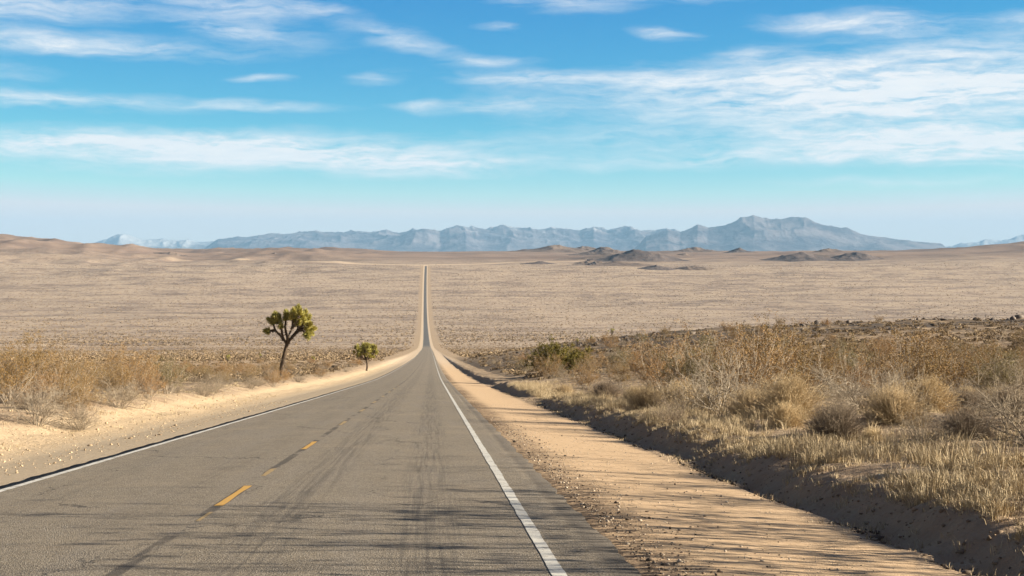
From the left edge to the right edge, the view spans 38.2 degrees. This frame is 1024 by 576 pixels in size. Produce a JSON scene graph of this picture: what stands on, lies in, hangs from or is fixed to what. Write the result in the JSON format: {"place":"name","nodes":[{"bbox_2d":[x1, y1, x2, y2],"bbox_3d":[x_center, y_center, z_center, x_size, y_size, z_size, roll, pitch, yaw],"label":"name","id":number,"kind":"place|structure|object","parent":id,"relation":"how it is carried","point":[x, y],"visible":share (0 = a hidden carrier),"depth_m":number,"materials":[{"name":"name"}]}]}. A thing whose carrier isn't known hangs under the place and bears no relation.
{"place":"outdoors","nodes":[
{"label":"outdoors","id":0,"kind":"place"},
{"bbox_2d":[1,386,273,448],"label":"dry grass","id":1,"kind":"structure","parent":0,"point":[98,413],"depth_m":54.06,"materials":[{"name":"plant"}]},
{"bbox_2d":[95,234,213,248],"bbox_3d":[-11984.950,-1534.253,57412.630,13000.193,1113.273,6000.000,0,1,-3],"label":"mountains","id":2,"kind":"structure","parent":0,"point":[120,239],"depth_m":56797.82,"materials":[{"name":"stone"}]},
{"bbox_2d":[0,266,640,575],"bbox_3d":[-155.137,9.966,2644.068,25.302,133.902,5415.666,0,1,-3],"label":"road","id":3,"kind":"structure","parent":0,"point":[400,479],"depth_m":18.77,"materials":[{"name":"asphalt"}]},
{"bbox_2d":[0,317,423,491],"bbox_3d":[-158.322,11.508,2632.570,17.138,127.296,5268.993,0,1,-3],"label":"road marking","id":4,"kind":"object","parent":3,"relation":"on","point":[32,481],"visible":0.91,"depth_m":30.92,"materials":[{"name":"white paint"}]},
{"bbox_2d":[214,486,250,505],"bbox_3d":[-3.711,2.765,19.788,0.122,0.218,3.000,0,1,-3],"label":"road marking","id":5,"kind":"object","parent":3,"relation":"on","point":[230,497],"visible":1,"depth_m":19.53,"materials":[{"name":"yellow paint"}]},
{"bbox_2d":[426,273,566,575],"bbox_3d":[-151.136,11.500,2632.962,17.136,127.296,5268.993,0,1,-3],"label":"road marking","id":6,"kind":"object","parent":3,"relation":"on","point":[553,565],"visible":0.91,"depth_m":17.69,"materials":[{"name":"white paint"}]},
{"bbox_2d":[204,224,679,251],"bbox_3d":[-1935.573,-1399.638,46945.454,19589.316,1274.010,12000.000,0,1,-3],"label":"mountains","id":7,"kind":"structure","parent":0,"point":[457,238],"depth_m":45423.01,"materials":[{"name":"stone"}]},
{"bbox_2d":[0,234,1023,575],"bbox_3d":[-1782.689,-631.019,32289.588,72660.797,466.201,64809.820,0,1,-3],"label":"ground","id":8,"kind":"structure","parent":0,"point":[484,390],"depth_m":2128.45,"materials":[{"name":"soil"}]},
{"bbox_2d":[4,386,46,408],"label":"dry shrub","id":9,"kind":"object","parent":8,"relation":"on","point":[21,402],"visible":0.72,"depth_m":43.99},
{"bbox_2d":[0,341,56,405],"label":"creosote bush","id":10,"kind":"object","parent":8,"relation":"on","point":[9,383],"visible":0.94,"depth_m":46.40,"materials":[{"name":"brown plant"}]},
{"bbox_2d":[11,367,60,403],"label":"creosote bush","id":11,"kind":"object","parent":8,"relation":"on","point":[39,383],"visible":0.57,"depth_m":47.66,"materials":[{"name":"brown plant"}]},
{"bbox_2d":[0,324,75,397],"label":"creosote bush","id":12,"kind":"object","parent":8,"relation":"on","point":[28,355],"visible":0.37,"depth_m":51.01,"materials":[{"name":"brown plant"}]},
{"bbox_2d":[0,359,89,431],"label":"dead shrub","id":13,"kind":"object","parent":8,"relation":"on","point":[47,410],"visible":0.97,"depth_m":39.31,"materials":[{"name":"plant"}]},
{"bbox_2d":[1,341,102,400],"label":"creosote bush","id":14,"kind":"object","parent":8,"relation":"on","point":[55,367],"visible":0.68,"depth_m":49.40,"materials":[{"name":"brown plant"}]},
{"bbox_2d":[51,356,103,394],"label":"creosote bush","id":15,"kind":"object","parent":8,"relation":"on","point":[79,372],"visible":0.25,"depth_m":53.66,"materials":[{"name":"brown plant"}]},
{"bbox_2d":[39,372,117,419],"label":"creosote bush","id":16,"kind":"object","parent":8,"relation":"on","point":[86,392],"visible":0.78,"depth_m":43.67,"materials":[{"name":"brown plant"}]},
{"bbox_2d":[46,394,111,431],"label":"dry shrub","id":17,"kind":"object","parent":8,"relation":"on","point":[85,426],"visible":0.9,"depth_m":40.47,"materials":[{"name":"plant"}]},
{"bbox_2d":[60,374,111,403],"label":"dry shrub","id":18,"kind":"object","parent":8,"relation":"on","point":[94,395],"visible":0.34,"depth_m":48.37,"materials":[{"name":"brown plant"}]},
{"bbox_2d":[63,355,121,393],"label":"creosote bush","id":19,"kind":"object","parent":8,"relation":"on","point":[89,374],"visible":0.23,"depth_m":58.26,"materials":[{"name":"brown plant"}]},
{"bbox_2d":[86,353,154,397],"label":"creosote bush","id":20,"kind":"object","parent":8,"relation":"on","point":[114,380],"visible":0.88,"depth_m":57.02,"materials":[{"name":"brown plant"}]},
{"bbox_2d":[88,339,161,392],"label":"creosote bush","id":21,"kind":"object","parent":8,"relation":"on","point":[130,363],"visible":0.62,"depth_m":61.17,"materials":[{"name":"brown plant"}]},
{"bbox_2d":[85,373,166,414],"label":"dead shrub","id":22,"kind":"object","parent":8,"relation":"on","point":[131,399],"visible":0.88,"depth_m":51.38,"materials":[{"name":"plant"}]},
{"bbox_2d":[0,392,290,475],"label":"gravel","id":23,"kind":"structure","parent":8,"relation":"on","point":[99,435],"depth_m":40.44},
{"bbox_2d":[127,365,177,399],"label":"creosote bush","id":24,"kind":"object","parent":8,"relation":"on","point":[144,384],"visible":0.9,"depth_m":59.05,"materials":[{"name":"brown plant"}]},
{"bbox_2d":[146,348,193,393],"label":"creosote bush","id":25,"kind":"object","parent":8,"relation":"on","point":[170,374],"visible":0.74,"depth_m":65.35,"materials":[{"name":"beige plant"}]},
{"bbox_2d":[0,369,347,411],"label":"dry grass","id":26,"kind":"structure","parent":8,"relation":"on","point":[238,385],"depth_m":70.61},
{"bbox_2d":[161,377,191,392],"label":"dry shrub","id":27,"kind":"object","parent":8,"relation":"on","point":[179,388],"visible":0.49,"depth_m":67.97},
{"bbox_2d":[188,379,220,396],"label":"dry shrub","id":28,"kind":"object","parent":8,"relation":"on","point":[202,393],"visible":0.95,"depth_m":70.80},
{"bbox_2d":[193,371,234,394],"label":"dry shrub","id":29,"kind":"object","parent":8,"relation":"on","point":[218,389],"visible":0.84,"depth_m":77.32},
{"bbox_2d":[202,359,230,375],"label":"creosote bush","id":30,"kind":"object","parent":8,"relation":"on","point":[222,367],"visible":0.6,"depth_m":108.46,"materials":[{"name":"beige plant"}]},
{"bbox_2d":[210,369,237,384],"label":"creosote bush","id":31,"kind":"object","parent":8,"relation":"on","point":[226,376],"visible":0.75,"depth_m":91.62,"materials":[{"name":"beige plant"}]},
{"bbox_2d":[0,343,544,361],"bbox_3d":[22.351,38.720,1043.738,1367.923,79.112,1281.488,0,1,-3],"label":"desert scrub","id":32,"kind":"object","parent":8,"relation":"on","point":[326,355],"visible":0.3,"depth_m":698.66,"materials":[{"name":"beige plant"}]},
{"bbox_2d":[259,368,288,386],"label":"creosote bush","id":33,"kind":"object","parent":8,"relation":"on","point":[274,376],"visible":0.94,"depth_m":101.30,"materials":[{"name":"beige plant"}]},
{"bbox_2d":[262,303,317,377],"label":"joshua tree","id":34,"kind":"object","parent":8,"relation":"on","point":[298,317],"visible":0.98,"depth_m":125.10,"materials":[{"name":"green plant"}]},
{"bbox_2d":[352,342,378,370],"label":"joshua tree","id":35,"kind":"object","parent":8,"relation":"on","point":[366,349],"visible":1,"depth_m":237.19,"materials":[{"name":"green plant"}]},
{"bbox_2d":[0,263,1023,346],"bbox_3d":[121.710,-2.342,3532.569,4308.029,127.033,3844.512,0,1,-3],"label":"desert scrub","id":36,"kind":"object","parent":8,"relation":"on","point":[142,340],"visible":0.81,"depth_m":2680.40,"materials":[{"name":"beige plant"}]},
{"bbox_2d":[0,317,1023,382],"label":"desert scrub","id":37,"kind":"object","parent":8,"relation":"on","point":[978,333],"visible":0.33,"depth_m":196.54,"materials":[{"name":"brown plant"}]},
{"bbox_2d":[512,358,538,372],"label":"creosote bush","id":38,"kind":"object","parent":8,"relation":"on","point":[520,366],"visible":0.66,"depth_m":156.42,"materials":[{"name":"brown plant"}]},
{"bbox_2d":[533,352,568,378],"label":"creosote bush","id":39,"kind":"object","parent":8,"relation":"on","point":[539,370],"visible":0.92,"depth_m":124.88,"materials":[{"name":"brown plant"}]},
{"bbox_2d":[522,334,584,374],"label":"green bush","id":40,"kind":"object","parent":8,"relation":"on","point":[553,348],"visible":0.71,"depth_m":139.81,"materials":[{"name":"green plant"}]},
{"bbox_2d":[547,365,578,381],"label":"dead shrub","id":41,"kind":"object","parent":8,"relation":"on","point":[562,376],"visible":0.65,"depth_m":109.47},
{"bbox_2d":[549,383,578,394],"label":"round bush","id":42,"kind":"object","parent":8,"relation":"on","point":[563,388],"visible":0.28,"depth_m":78.29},
{"bbox_2d":[562,342,594,368],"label":"green bush","id":43,"kind":"object","parent":8,"relation":"on","point":[582,353],"visible":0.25,"depth_m":146.38,"materials":[{"name":"green plant"}]},
{"bbox_2d":[574,354,601,373],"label":"creosote bush","id":44,"kind":"object","parent":8,"relation":"on","point":[588,363],"visible":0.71,"depth_m":128.80,"materials":[{"name":"brown plant"}]},
{"bbox_2d":[568,363,614,389],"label":"creosote bush","id":45,"kind":"object","parent":8,"relation":"on","point":[588,379],"visible":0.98,"depth_m":85.60,"materials":[{"name":"brown plant"}]},
{"bbox_2d":[579,350,608,371],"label":"creosote bush","id":46,"kind":"object","parent":8,"relation":"on","point":[597,359],"visible":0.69,"depth_m":138.77,"materials":[{"name":"brown plant"}]},
{"bbox_2d":[586,377,625,397],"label":"round bush","id":47,"kind":"object","parent":8,"relation":"on","point":[609,387],"visible":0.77,"depth_m":66.26,"materials":[{"name":"plant"}]},
{"bbox_2d":[595,354,635,387],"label":"creosote bush","id":48,"kind":"object","parent":8,"relation":"on","point":[625,378],"visible":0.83,"depth_m":88.10,"materials":[{"name":"brown plant"}]},
{"bbox_2d":[599,342,639,368],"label":"creosote bush","id":49,"kind":"object","parent":8,"relation":"on","point":[612,357],"visible":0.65,"depth_m":121.27,"materials":[{"name":"brown plant"}]},
{"bbox_2d":[615,379,675,413],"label":"round bush","id":50,"kind":"object","parent":8,"relation":"on","point":[644,397],"visible":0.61,"depth_m":47.21,"materials":[{"name":"plant"}]},
{"bbox_2d":[604,325,707,392],"bbox_3d":[5.797,3.106,60.386,4.006,3.198,4.420,0,1,-11],"label":"creosote bush","id":51,"kind":"object","parent":8,"relation":"on","point":[643,368],"visible":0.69,"depth_m":60.53,"materials":[{"name":"beige plant"}]},
{"bbox_2d":[489,418,826,575],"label":"gravel","id":52,"kind":"structure","parent":8,"relation":"on","point":[650,553],"depth_m":17.65,"materials":[{"name":"gravel"}]},
{"bbox_2d":[635,393,690,426],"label":"dry shrub","id":53,"kind":"object","parent":8,"relation":"on","point":[659,412],"visible":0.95,"depth_m":38.36,"materials":[{"name":"plant"}]},
{"bbox_2d":[653,378,700,407],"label":"round bush","id":54,"kind":"object","parent":8,"relation":"on","point":[674,392],"visible":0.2,"depth_m":50.29,"materials":[{"name":"plant"}]},
{"bbox_2d":[651,372,716,412],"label":"dry shrub","id":55,"kind":"object","parent":8,"relation":"on","point":[699,395],"visible":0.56,"depth_m":42.41,"materials":[{"name":"plant"}]},
{"bbox_2d":[647,324,730,396],"bbox_3d":[6.672,2.806,55.583,3.398,3.045,3.824,0,1,-1],"label":"creosote bush","id":56,"kind":"object","parent":8,"relation":"on","point":[688,368],"visible":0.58,"depth_m":55.26,"materials":[{"name":"brown plant"}]},
{"bbox_2d":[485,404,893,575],"bbox_3d":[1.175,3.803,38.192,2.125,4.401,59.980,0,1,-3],"label":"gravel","id":57,"kind":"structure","parent":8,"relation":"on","point":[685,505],"depth_m":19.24,"materials":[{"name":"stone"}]},
{"bbox_2d":[690,384,730,410],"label":"round bush","id":58,"kind":"object","parent":8,"relation":"on","point":[704,399],"visible":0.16,"depth_m":44.35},
{"bbox_2d":[652,337,805,414],"bbox_3d":[6.287,2.794,41.563,4.544,2.831,4.336,-1,1,-31],"label":"dead shrub","id":59,"kind":"object","parent":8,"relation":"on","point":[720,394],"visible":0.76,"depth_m":41.37,"materials":[{"name":"plant"}]},
{"bbox_2d":[718,382,770,417],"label":"round bush","id":60,"kind":"object","parent":8,"relation":"on","point":[736,401],"visible":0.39,"depth_m":39.35,"materials":[{"name":"plant"}]},
{"bbox_2d":[674,311,816,399],"bbox_3d":[7.118,2.317,46.661,4.344,3.347,4.567,0,1,-21],"label":"creosote bush","id":61,"kind":"object","parent":8,"relation":"on","point":[771,361],"visible":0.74,"depth_m":46.19,"materials":[{"name":"beige plant"}]},
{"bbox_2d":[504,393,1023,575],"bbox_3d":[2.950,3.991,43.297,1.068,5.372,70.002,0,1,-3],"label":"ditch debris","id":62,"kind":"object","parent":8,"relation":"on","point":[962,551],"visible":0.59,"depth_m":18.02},
{"bbox_2d":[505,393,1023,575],"bbox_3d":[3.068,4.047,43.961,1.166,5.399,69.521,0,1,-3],"label":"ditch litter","id":63,"kind":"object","parent":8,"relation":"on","point":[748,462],"visible":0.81,"depth_m":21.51,"materials":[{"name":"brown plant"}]},
{"bbox_2d":[507,349,1023,541],"bbox_3d":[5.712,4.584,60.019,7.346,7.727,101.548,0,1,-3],"label":"dry grass","id":64,"kind":"structure","parent":8,"relation":"on","point":[956,484],"depth_m":22.68,"materials":[{"name":"plant"}]},
{"bbox_2d":[516,314,1023,353],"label":"rubble","id":65,"kind":"object","parent":8,"relation":"on","point":[1018,316],"visible":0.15,"depth_m":237.57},
{"bbox_2d":[711,313,831,394],"bbox_3d":[9.202,2.531,53.050,4.063,3.458,4.242,0,1,-18],"label":"creosote bush","id":66,"kind":"object","parent":8,"relation":"on","point":[794,357],"visible":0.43,"depth_m":52.57,"materials":[{"name":"brown plant"}]},
{"bbox_2d":[730,362,835,420],"bbox_3d":[6.621,2.677,36.003,2.579,1.766,2.541,0,1,7],"label":"round bush","id":67,"kind":"object","parent":8,"relation":"on","point":[781,392],"visible":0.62,"depth_m":35.80,"materials":[{"name":"plant"}]},
{"bbox_2d":[760,396,812,428],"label":"round bush","id":68,"kind":"object","parent":8,"relation":"on","point":[783,413],"visible":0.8,"depth_m":33.05,"materials":[{"name":"plant"}]},
{"bbox_2d":[776,344,840,389],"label":"creosote bush","id":69,"kind":"object","parent":8,"relation":"on","point":[809,371],"visible":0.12,"depth_m":61.43,"materials":[{"name":"brown plant"}]},
{"bbox_2d":[776,333,854,397],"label":"creosote bush","id":70,"kind":"object","parent":8,"relation":"on","point":[826,359],"visible":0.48,"depth_m":56.56,"materials":[{"name":"brown plant"}]},
{"bbox_2d":[810,383,854,414],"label":"dry shrub","id":71,"kind":"object","parent":8,"relation":"on","point":[832,400],"visible":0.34,"depth_m":40.26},
{"bbox_2d":[796,392,876,440],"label":"round bush","id":72,"kind":"object","parent":8,"relation":"on","point":[832,420],"visible":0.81,"depth_m":30.52,"materials":[{"name":"plant"}]},
{"bbox_2d":[810,376,864,400],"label":"dry shrub","id":73,"kind":"object","parent":8,"relation":"on","point":[825,392],"visible":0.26,"depth_m":54.40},
{"bbox_2d":[824,332,883,379],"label":"creosote bush","id":74,"kind":"object","parent":8,"relation":"on","point":[850,354],"visible":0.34,"depth_m":71.17,"materials":[{"name":"brown plant"}]},
{"bbox_2d":[828,347,891,397],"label":"creosote bush","id":75,"kind":"object","parent":8,"relation":"on","point":[856,371],"visible":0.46,"depth_m":62.44,"materials":[{"name":"brown plant"}]},
{"bbox_2d":[799,332,926,410],"bbox_3d":[10.241,2.926,43.617,3.531,3.334,4.731,0,1,-17],"label":"dead shrub","id":76,"kind":"object","parent":8,"relation":"on","point":[846,394],"visible":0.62,"depth_m":43.75,"materials":[{"name":"plant"}]},
{"bbox_2d":[860,427,886,440],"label":"round bush","id":77,"kind":"object","parent":8,"relation":"on","point":[871,432],"visible":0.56,"depth_m":27.95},
{"bbox_2d":[864,333,899,359],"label":"creosote bush","id":78,"kind":"object","parent":8,"relation":"on","point":[881,347],"visible":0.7,"depth_m":120.57,"materials":[{"name":"brown plant"}]},
{"bbox_2d":[846,360,951,409],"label":"dry shrub","id":79,"kind":"object","parent":8,"relation":"on","point":[896,384],"visible":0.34,"depth_m":36.44,"materials":[{"name":"plant"}]},
{"bbox_2d":[853,373,949,425],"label":"round bush","id":80,"kind":"object","parent":8,"relation":"on","point":[897,401],"visible":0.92,"depth_m":33.38,"materials":[{"name":"plant"}]},
{"bbox_2d":[849,316,976,400],"bbox_3d":[13.149,2.583,48.393,3.769,3.456,3.934,-1,1,-31],"label":"creosote bush","id":81,"kind":"object","parent":8,"relation":"on","point":[917,360],"visible":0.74,"depth_m":48.27,"materials":[{"name":"beige plant"}]},
{"bbox_2d":[877,400,965,445],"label":"dry shrub","id":82,"kind":"object","parent":8,"relation":"on","point":[914,427],"visible":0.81,"depth_m":26.00,"materials":[{"name":"plant"}]},
{"bbox_2d":[908,330,944,356],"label":"creosote bush","id":83,"kind":"object","parent":8,"relation":"on","point":[927,343],"visible":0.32,"depth_m":129.19,"materials":[{"name":"brown plant"}]},
{"bbox_2d":[887,370,967,413],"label":"round bush","id":84,"kind":"object","parent":8,"relation":"on","point":[932,384],"visible":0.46,"depth_m":40.50,"materials":[{"name":"plant"}]},
{"bbox_2d":[895,350,965,387],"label":"creosote bush","id":85,"kind":"object","parent":8,"relation":"on","point":[931,368],"visible":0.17,"depth_m":66.05,"materials":[{"name":"brown plant"}]},
{"bbox_2d":[946,338,969,355],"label":"creosote bush","id":86,"kind":"object","parent":8,"relation":"on","point":[955,345],"visible":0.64,"depth_m":130.00,"materials":[{"name":"brown plant"}]},
{"bbox_2d":[915,339,1006,396],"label":"creosote bush","id":87,"kind":"object","parent":8,"relation":"on","point":[961,364],"visible":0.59,"depth_m":63.12,"materials":[{"name":"brown plant"}]},
{"bbox_2d":[927,346,997,390],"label":"creosote bush","id":88,"kind":"object","parent":8,"relation":"on","point":[960,371],"visible":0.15,"depth_m":68.58,"materials":[{"name":"brown plant"}]},
{"bbox_2d":[924,394,1006,439],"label":"round bush","id":89,"kind":"object","parent":8,"relation":"on","point":[963,422],"visible":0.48,"depth_m":29.44,"materials":[{"name":"plant"}]},
{"bbox_2d":[948,387,988,410],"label":"round bush","id":90,"kind":"object","parent":8,"relation":"on","point":[966,396],"visible":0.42,"depth_m":42.64,"materials":[{"name":"plant"}]},
{"bbox_2d":[940,375,1023,446],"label":"dead shrub","id":91,"kind":"object","parent":8,"relation":"on","point":[1004,422],"visible":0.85,"depth_m":25.47,"materials":[{"name":"plant"}]},
{"bbox_2d":[945,324,1023,423],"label":"dead shrub","id":92,"kind":"object","parent":8,"relation":"on","point":[1016,387],"visible":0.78,"depth_m":33.56,"materials":[{"name":"plant"}]},
{"bbox_2d":[962,338,1012,388],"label":"creosote bush","id":93,"kind":"object","parent":8,"relation":"on","point":[990,344],"visible":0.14,"depth_m":74.47,"materials":[{"name":"brown plant"}]},
{"bbox_2d":[954,344,1023,393],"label":"creosote bush","id":94,"kind":"object","parent":8,"relation":"on","point":[989,373],"visible":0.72,"depth_m":58.61,"materials":[{"name":"brown plant"}]},
{"bbox_2d":[968,350,1023,390],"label":"creosote bush","id":95,"kind":"object","parent":8,"relation":"on","point":[1013,362],"visible":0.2,"depth_m":64.91,"materials":[{"name":"brown plant"}]},
{"bbox_2d":[983,382,1023,414],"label":"round bush","id":96,"kind":"object","parent":8,"relation":"on","point":[1001,400],"visible":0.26,"depth_m":36.22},
{"bbox_2d":[1004,328,1023,349],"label":"creosote bush","id":97,"kind":"object","parent":8,"relation":"on","point":[1019,340],"visible":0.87,"depth_m":136.81,"materials":[{"name":"brown plant"}]},
{"bbox_2d":[0,0,1023,246],"label":"sky","id":98,"kind":"structure","parent":0,"point":[195,120],"materials":[{"name":"blue"}]},
{"bbox_2d":[508,245,590,252],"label":"rocky hill","id":99,"kind":"structure","parent":0,"point":[555,248],"depth_m":8499.60,"materials":[{"name":"stone"}]},
{"bbox_2d":[566,247,623,255],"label":"rocky hill","id":100,"kind":"structure","parent":0,"point":[603,251],"depth_m":7552.00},
{"bbox_2d":[573,261,654,265],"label":"rocky hill","id":101,"kind":"structure","parent":0,"point":[616,263],"depth_m":5423.00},
{"bbox_2d":[557,254,676,259],"bbox_3d":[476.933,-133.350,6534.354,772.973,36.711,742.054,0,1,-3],"label":"rocky hill","id":102,"kind":"structure","parent":0,"point":[591,257],"depth_m":6494.47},
{"bbox_2d":[587,249,688,261],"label":"rocky hill","id":103,"kind":"structure","parent":0,"point":[632,255],"depth_m":6046.43,"materials":[{"name":"stone"}]},
{"bbox_2d":[638,265,675,269],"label":"rocky hill","id":104,"kind":"structure","parent":0,"point":[656,267],"depth_m":5207.61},
{"bbox_2d":[674,266,714,269],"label":"rocky hill","id":105,"kind":"structure","parent":0,"point":[693,268],"depth_m":5217.67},
{"bbox_2d":[670,247,722,251],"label":"rocky hill","id":106,"kind":"structure","parent":0,"point":[695,249],"depth_m":8397.31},
{"bbox_2d":[635,215,945,250],"bbox_3d":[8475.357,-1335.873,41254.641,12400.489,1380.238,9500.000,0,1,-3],"label":"mountains","id":107,"kind":"structure","parent":0,"point":[753,233],"depth_m":39811.33,"materials":[{"name":"stone"}]},
{"bbox_2d":[759,252,833,261],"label":"rocky hill","id":108,"kind":"structure","parent":0,"point":[800,256],"depth_m":6152.10,"materials":[{"name":"stone"}]},
{"bbox_2d":[828,257,868,260],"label":"rocky hill","id":109,"kind":"structure","parent":0,"point":[851,259],"depth_m":6046.29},
{"bbox_2d":[830,252,883,259],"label":"rocky hill","id":110,"kind":"structure","parent":0,"point":[859,255],"depth_m":6298.06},
{"bbox_2d":[946,234,1023,247],"bbox_3d":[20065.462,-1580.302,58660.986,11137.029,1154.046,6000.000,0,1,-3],"label":"mountains","id":111,"kind":"structure","parent":0,"point":[1020,238],"depth_m":57678.14,"materials":[{"name":"stone"}]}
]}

